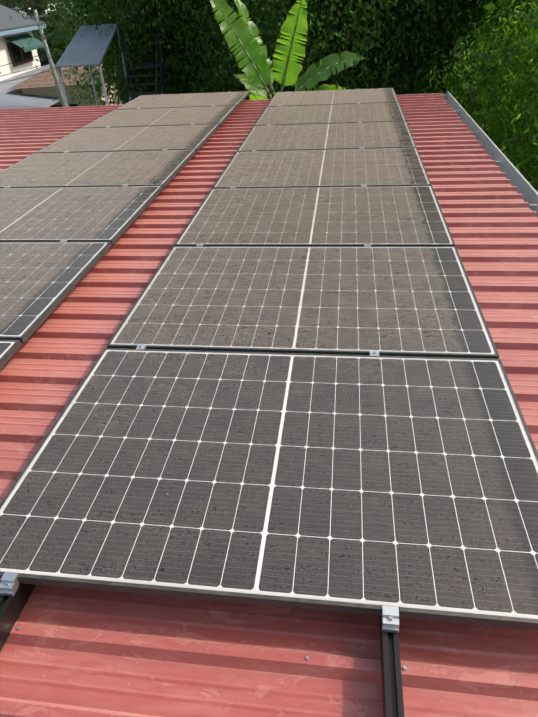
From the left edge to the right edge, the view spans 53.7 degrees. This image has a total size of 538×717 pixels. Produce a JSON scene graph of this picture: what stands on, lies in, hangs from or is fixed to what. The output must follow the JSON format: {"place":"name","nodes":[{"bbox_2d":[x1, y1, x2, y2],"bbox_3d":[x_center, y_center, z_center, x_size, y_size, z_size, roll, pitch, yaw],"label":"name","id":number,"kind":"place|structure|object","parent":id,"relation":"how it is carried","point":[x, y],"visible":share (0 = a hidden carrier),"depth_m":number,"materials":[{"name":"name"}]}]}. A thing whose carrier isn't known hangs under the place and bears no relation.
{"place":"outdoors","nodes":[
{"label":"outdoors","id":0,"kind":"place"},
{"bbox_2d":[0,5,59,108],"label":"white neighbour house","id":1,"kind":"structure","parent":0,"point":[15,38],"depth_m":26.13,"materials":[{"name":"paint"}]},
{"bbox_2d":[18,4,498,136],"bbox_3d":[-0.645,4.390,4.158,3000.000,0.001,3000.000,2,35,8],"label":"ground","id":2,"kind":"structure","parent":0,"point":[101,12],"depth_m":397.63,"materials":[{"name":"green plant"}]},
{"bbox_2d":[22,10,66,106],"bbox_3d":[-8.502,-10.731,21.779,1.060,6.000,0.190,-10,35,-3],"label":"utility pole","id":3,"kind":"object","parent":2,"relation":"on","point":[63,102],"visible":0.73,"depth_m":20.88,"materials":[{"name":"concrete"}]},
{"bbox_2d":[0,50,58,82],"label":"power cables","id":4,"kind":"object","parent":3,"relation":"hanging from","point":[27,69],"visible":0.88,"depth_m":21.66,"materials":[{"name":"black plastic"}]},
{"bbox_2d":[0,0,99,62],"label":"tree","id":5,"kind":"object","parent":2,"relation":"on","point":[24,10],"depth_m":40.06,"materials":[{"name":"green plant"}]},
{"bbox_2d":[9,64,121,106],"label":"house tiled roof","id":6,"kind":"structure","parent":2,"relation":"on","point":[40,84],"depth_m":23.50,"materials":[{"name":"beige paint"}]},
{"bbox_2d":[16,0,136,36],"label":"tree","id":7,"kind":"object","parent":2,"relation":"on","point":[64,14],"depth_m":35.89,"materials":[{"name":"green plant"}]},
{"bbox_2d":[55,24,167,106],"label":"stair canopy","id":8,"kind":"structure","parent":2,"relation":"on","point":[89,48],"depth_m":15.15,"materials":[{"name":"metal"}]},
{"bbox_2d":[0,0,315,105],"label":"trees","id":9,"kind":"object","parent":2,"relation":"on","point":[142,36],"depth_m":16.86,"materials":[{"name":"green plant"}]},
{"bbox_2d":[27,0,471,90],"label":"treeline foliage","id":10,"kind":"object","parent":2,"relation":"on","point":[52,38],"visible":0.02,"depth_m":37.04,"materials":[{"name":"green plant"}]},
{"bbox_2d":[210,0,364,99],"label":"banana plant","id":11,"kind":"object","parent":2,"relation":"on","point":[241,33],"visible":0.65,"depth_m":9.71,"materials":[{"name":"green plant"}]},
{"bbox_2d":[127,0,507,105],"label":"trees","id":12,"kind":"object","parent":2,"relation":"on","point":[369,73],"depth_m":13.88,"materials":[{"name":"green plant"}]},
{"bbox_2d":[313,0,537,155],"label":"tree","id":13,"kind":"object","parent":2,"relation":"on","point":[464,21],"depth_m":14.91,"materials":[{"name":"green plant"}]},
{"bbox_2d":[422,0,537,189],"bbox_3d":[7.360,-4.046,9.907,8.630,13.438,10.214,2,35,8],"label":"bright tree","id":14,"kind":"object","parent":2,"relation":"on","point":[527,91],"depth_m":9.59,"materials":[{"name":"green plant"}]},
{"bbox_2d":[501,96,537,191],"bbox_3d":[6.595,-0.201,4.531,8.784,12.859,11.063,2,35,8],"label":"bush","id":15,"kind":"object","parent":2,"relation":"on","point":[532,140],"visible":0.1,"depth_m":5.80,"materials":[{"name":"green plant"}]},
{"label":"building walls","id":16,"kind":"object","parent":2,"relation":"on","visible":0},
{"bbox_2d":[0,93,537,716],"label":"roof sheet","id":17,"kind":"object","parent":16,"relation":"on","point":[66,651],"visible":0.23,"depth_m":1.50,"materials":[{"name":"red metal"}]},
{"bbox_2d":[0,583,406,716],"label":"mounting rails","id":18,"kind":"object","parent":17,"relation":"on","point":[11,608],"visible":0.08,"depth_m":1.31,"materials":[{"name":"grey metal"}]},
{"bbox_2d":[0,340,20,368],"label":"solar panel","id":19,"kind":"object","parent":18,"relation":"on","point":[9,349],"visible":0.92,"depth_m":2.41,"materials":[{"name":"glass"}]},
{"bbox_2d":[0,242,111,343],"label":"solar panel","id":20,"kind":"object","parent":18,"relation":"on","point":[39,281],"visible":0.97,"depth_m":3.02,"materials":[{"name":"glass"}]},
{"bbox_2d":[0,185,162,244],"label":"solar panel","id":21,"kind":"object","parent":18,"relation":"on","point":[111,214],"visible":0.97,"depth_m":3.92,"materials":[{"name":"glass"}]},
{"bbox_2d":[0,149,195,188],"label":"solar panel","id":22,"kind":"object","parent":18,"relation":"on","point":[121,168],"visible":0.94,"depth_m":4.86,"materials":[{"name":"glass"}]},
{"bbox_2d":[35,124,219,152],"bbox_3d":[-1.502,-2.422,5.860,1.722,0.032,1.134,2,35,8],"label":"solar panel","id":23,"kind":"object","parent":18,"relation":"on","point":[169,137],"visible":0.83,"depth_m":5.79,"materials":[{"name":"glass"}]},
{"bbox_2d":[81,105,236,127],"bbox_3d":[-1.358,-3.085,6.794,1.722,0.032,1.134,2,35,8],"label":"solar panel","id":24,"kind":"object","parent":18,"relation":"on","point":[219,115],"visible":0.81,"depth_m":6.73,"materials":[{"name":"glass"}]},
{"bbox_2d":[115,91,249,109],"bbox_3d":[-1.214,-3.748,7.727,1.722,0.032,1.134,2,35,8],"label":"solar panel","id":25,"kind":"object","parent":18,"relation":"on","point":[237,98],"visible":0.83,"depth_m":7.67,"materials":[{"name":"glass"}]},
{"bbox_2d":[0,91,398,632],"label":"panel clamps","id":26,"kind":"object","parent":18,"relation":"on","point":[9,584],"visible":0.71,"depth_m":1.47,"materials":[{"name":"silver metal"}]},
{"bbox_2d":[0,348,537,629],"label":"solar panel","id":27,"kind":"object","parent":18,"relation":"on","point":[407,486],"visible":1,"depth_m":1.70,"materials":[{"name":"glass"}]},
{"bbox_2d":[107,246,498,358],"bbox_3d":[0.178,-0.348,2.794,1.722,0.032,1.134,2,35,8],"label":"solar panel","id":28,"kind":"object","parent":18,"relation":"on","point":[420,301],"visible":0.83,"depth_m":2.66,"materials":[{"name":"glass"}]},
{"bbox_2d":[174,185,454,245],"bbox_3d":[0.323,-1.011,3.727,1.722,0.032,1.134,2,35,8],"label":"solar panel","id":29,"kind":"object","parent":18,"relation":"on","point":[357,216],"visible":0.85,"depth_m":3.63,"materials":[{"name":"glass"}]},
{"bbox_2d":[213,147,430,187],"bbox_3d":[0.467,-1.674,4.661,1.722,0.032,1.134,2,35,8],"label":"solar panel","id":30,"kind":"object","parent":18,"relation":"on","point":[336,167],"visible":0.79,"depth_m":4.58,"materials":[{"name":"glass"}]},
{"bbox_2d":[238,121,415,150],"bbox_3d":[0.611,-2.337,5.594,1.722,0.032,1.134,2,35,8],"label":"solar panel","id":31,"kind":"object","parent":18,"relation":"on","point":[396,134],"visible":0.81,"depth_m":5.53,"materials":[{"name":"glass"}]},
{"bbox_2d":[254,102,405,125],"bbox_3d":[0.756,-2.999,6.528,1.722,0.032,1.134,2,35,8],"label":"solar panel","id":32,"kind":"object","parent":18,"relation":"on","point":[337,113],"visible":0.75,"depth_m":6.47,"materials":[{"name":"glass"}]},
{"bbox_2d":[5,108,527,659],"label":"roof screws","id":33,"kind":"object","parent":17,"relation":"in","point":[493,194],"visible":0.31,"depth_m":3.88,"materials":[{"name":"metal"}]},
{"bbox_2d":[267,88,398,106],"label":"solar panel","id":34,"kind":"object","parent":17,"relation":"on","point":[346,96],"visible":0.73,"depth_m":7.41,"materials":[{"name":"glass"}]},
{"bbox_2d":[441,91,537,217],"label":"roof gutter","id":35,"kind":"object","parent":17,"relation":"attached to","point":[522,184],"visible":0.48,"depth_m":5.12,"materials":[{"name":"grey metal"}]}
]}

